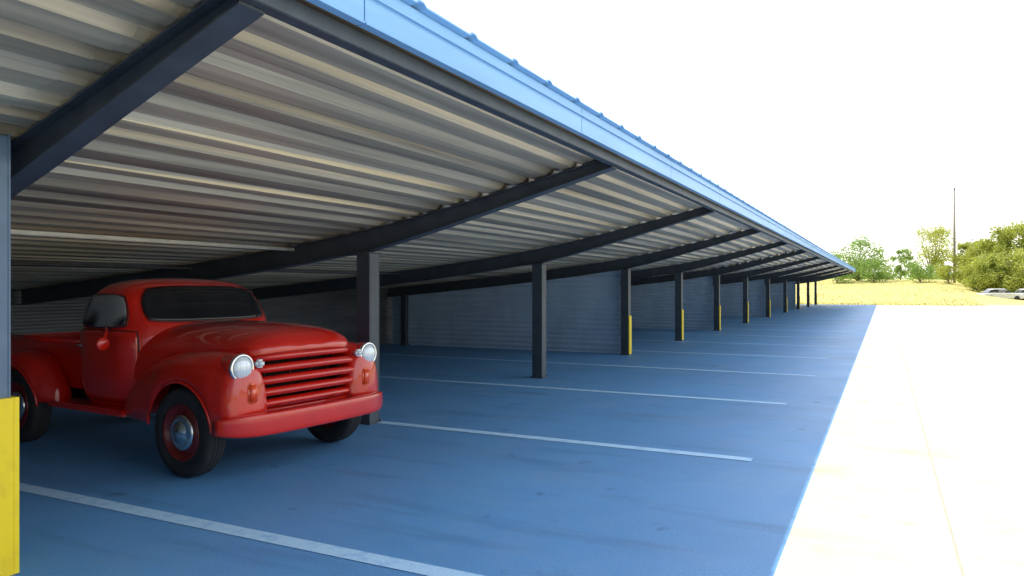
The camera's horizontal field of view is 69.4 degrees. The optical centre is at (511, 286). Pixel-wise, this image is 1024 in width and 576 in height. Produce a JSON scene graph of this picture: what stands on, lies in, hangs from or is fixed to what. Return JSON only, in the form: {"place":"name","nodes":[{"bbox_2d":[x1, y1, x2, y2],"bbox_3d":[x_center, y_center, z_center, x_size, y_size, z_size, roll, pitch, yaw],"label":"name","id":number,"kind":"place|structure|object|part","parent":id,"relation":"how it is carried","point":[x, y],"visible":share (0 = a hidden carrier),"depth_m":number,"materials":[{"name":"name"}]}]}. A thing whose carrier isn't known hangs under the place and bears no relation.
{"place":"outdoors","nodes":[
{"label":"outdoors","id":0,"kind":"place"},
{"bbox_2d":[16,304,876,575],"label":"parking lot","id":1,"kind":"structure","parent":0,"point":[485,504],"depth_m":6.72,"materials":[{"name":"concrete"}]},
{"bbox_2d":[11,278,382,476],"bbox_3d":[-3.934,0.805,8.283,5.140,1.790,2.325,0,0,31],"label":"pickup truck","id":2,"kind":"object","parent":1,"relation":"on","point":[203,369],"visible":0.97,"depth_m":7.17,"materials":[{"name":"red paint"}]},
{"bbox_3d":[-4.071,0.241,7.379,0.747,0.319,0.115,0,0,31],"label":"side window","id":3,"kind":"part","parent":2,"relation":"part of","materials":[{"name":"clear glass"}]},
{"bbox_3d":[-4.045,0.789,7.383,0.989,0.711,0.175,0,0,31],"label":"door","id":4,"kind":"part","parent":2,"relation":"part of","materials":[{"name":"red paint"}]},
{"bbox_2d":[19,483,483,575],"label":"parking line","id":5,"kind":"object","parent":1,"relation":"on","point":[376,559],"visible":1,"depth_m":5.04,"materials":[{"name":"paint"}]},
{"bbox_2d":[0,0,855,575],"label":"carport","id":6,"kind":"object","parent":1,"relation":"on","point":[400,172],"visible":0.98,"depth_m":7.01,"materials":[{"name":"grey metal"}]},
{"bbox_2d":[378,421,752,460],"bbox_3d":[-2.271,1.696,9.570,10.345,0.001,0.150,0,0,27],"label":"parking line","id":7,"kind":"object","parent":1,"relation":"on","point":[584,442],"visible":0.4,"depth_m":8.09,"materials":[{"name":"paint"}]},
{"bbox_2d":[379,376,786,404],"bbox_3d":[-0.611,1.696,12.988,10.240,0.001,0.150,0,0,27],"label":"parking line","id":8,"kind":"object","parent":1,"relation":"on","point":[590,390],"visible":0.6,"depth_m":12.06,"materials":[{"name":"paint"}]},
{"bbox_2d":[386,354,814,375],"bbox_3d":[1.138,1.696,16.362,10.335,0.001,0.150,0,0,27],"label":"parking line","id":9,"kind":"object","parent":1,"relation":"on","point":[612,365],"visible":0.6,"depth_m":15.77,"materials":[{"name":"paint"}]},
{"bbox_2d":[620,339,833,346],"bbox_3d":[4.512,1.696,23.172,10.248,0.001,0.150,0,0,27],"label":"parking line","id":10,"kind":"object","parent":1,"relation":"on","point":[738,343],"visible":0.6,"depth_m":21.98,"materials":[{"name":"paint"}]},
{"bbox_2d":[632,350,827,358],"bbox_3d":[2.835,1.696,19.762,10.313,0.001,0.150,0,0,27],"label":"parking line","id":11,"kind":"object","parent":1,"relation":"on","point":[729,354],"visible":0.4,"depth_m":18.43,"materials":[{"name":"paint"}]},
{"bbox_2d":[641,332,824,337],"bbox_3d":[6.268,1.696,26.543,10.357,0.001,0.150,0,0,27],"label":"parking line","id":12,"kind":"object","parent":1,"relation":"on","point":[745,335],"visible":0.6,"depth_m":25.56,"materials":[{"name":"paint"}]},
{"bbox_2d":[422,0,1023,278],"label":"sky","id":13,"kind":"structure","parent":0,"point":[838,121],"materials":[{"name":"white"}]},
{"bbox_2d":[774,305,1023,575],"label":"driveway","id":14,"kind":"structure","parent":0,"point":[871,504],"depth_m":7.35,"materials":[{"name":"concrete"}]},
{"bbox_2d":[889,306,964,575],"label":"pavement joint","id":15,"kind":"object","parent":14,"relation":"on","point":[959,561],"visible":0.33,"depth_m":6.12,"materials":[{"name":"white concrete"}]},
{"bbox_2d":[796,279,1023,305],"bbox_3d":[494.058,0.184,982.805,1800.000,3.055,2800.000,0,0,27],"label":"ground","id":16,"kind":"structure","parent":0,"point":[977,298],"depth_m":87.88,"materials":[{"name":"yellow plant"}]},
{"bbox_2d":[831,254,856,283],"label":"bush","id":17,"kind":"object","parent":16,"relation":"on","point":[836,279],"visible":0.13,"depth_m":107.31,"materials":[{"name":"green plant"}]},
{"bbox_2d":[830,233,896,280],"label":"oak tree","id":18,"kind":"object","parent":16,"relation":"on","point":[860,243],"visible":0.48,"depth_m":110.24,"materials":[{"name":"green plant"}]},
{"bbox_2d":[855,255,886,282],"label":"bush","id":19,"kind":"object","parent":16,"relation":"on","point":[879,275],"visible":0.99,"depth_m":105.35,"materials":[{"name":"green plant"}]},
{"bbox_2d":[881,261,907,279],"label":"bush","id":20,"kind":"object","parent":16,"relation":"on","point":[893,276],"visible":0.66,"depth_m":116.92,"materials":[{"name":"green plant"}]},
{"bbox_2d":[832,271,956,279],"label":"woodland","id":21,"kind":"object","parent":16,"relation":"on","point":[906,278],"visible":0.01,"depth_m":230.94,"materials":[{"name":"green plant"}]},
{"bbox_2d":[890,248,913,279],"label":"sapling tree","id":22,"kind":"object","parent":16,"relation":"on","point":[902,251],"visible":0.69,"depth_m":117.39,"materials":[{"name":"green plant"}]},
{"bbox_2d":[900,256,939,281],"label":"bush","id":23,"kind":"object","parent":16,"relation":"on","point":[914,270],"visible":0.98,"depth_m":103.29,"materials":[{"name":"green plant"}]},
{"bbox_2d":[904,223,959,268],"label":"elm tree","id":24,"kind":"object","parent":16,"relation":"on","point":[937,257],"visible":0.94,"depth_m":114.81,"materials":[{"name":"green plant"}]},
{"bbox_2d":[933,262,965,283],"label":"bush","id":25,"kind":"object","parent":16,"relation":"on","point":[943,271],"visible":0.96,"depth_m":100.00,"materials":[{"name":"green plant"}]},
{"bbox_2d":[953,188,955,282],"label":"utility pole","id":26,"kind":"object","parent":16,"relation":"on","point":[954,228],"visible":0.89,"depth_m":109.87,"materials":[{"name":"brown wood"}]},
{"bbox_2d":[948,239,988,283],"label":"broadleaf tree","id":27,"kind":"object","parent":16,"relation":"on","point":[961,258],"visible":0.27,"depth_m":108.39,"materials":[{"name":"green plant"}]},
{"bbox_2d":[959,251,1012,292],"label":"broadleaf tree","id":28,"kind":"object","parent":16,"relation":"on","point":[982,278],"visible":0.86,"depth_m":91.25,"materials":[{"name":"green plant"}]},
{"bbox_2d":[965,236,1012,287],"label":"broadleaf tree","id":29,"kind":"object","parent":16,"relation":"on","point":[979,247],"visible":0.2,"depth_m":99.53,"materials":[{"name":"green plant"}]},
{"bbox_2d":[977,289,1023,299],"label":"car","id":30,"kind":"object","parent":16,"relation":"on","point":[1003,293],"visible":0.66,"depth_m":85.20,"materials":[{"name":"white paint"}]},
{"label":"car windows","id":31,"kind":"part","parent":30,"relation":"part of","materials":[{"name":"black glass"}]},
{"bbox_2d":[984,221,1023,274],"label":"broadleaf tree","id":32,"kind":"object","parent":16,"relation":"on","point":[1006,234],"visible":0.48,"depth_m":95.89,"materials":[{"name":"green plant"}]},
{"bbox_2d":[989,246,1023,292],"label":"broadleaf tree","id":33,"kind":"object","parent":16,"relation":"on","point":[1015,283],"visible":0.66,"depth_m":89.34,"materials":[{"name":"green plant"}]},
{"bbox_2d":[1010,220,1023,266],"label":"broadleaf tree","id":34,"kind":"object","parent":16,"relation":"on","point":[1020,236],"visible":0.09,"depth_m":96.11,"materials":[{"name":"green plant"}]},
{"bbox_2d":[1014,289,1023,299],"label":"parked car","id":35,"kind":"object","parent":16,"relation":"on","point":[1019,291],"visible":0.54,"depth_m":85.64,"materials":[{"name":"white paint"}]},
{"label":"car windows","id":36,"kind":"part","parent":35,"relation":"part of","materials":[{"name":"black glass"}]}
]}

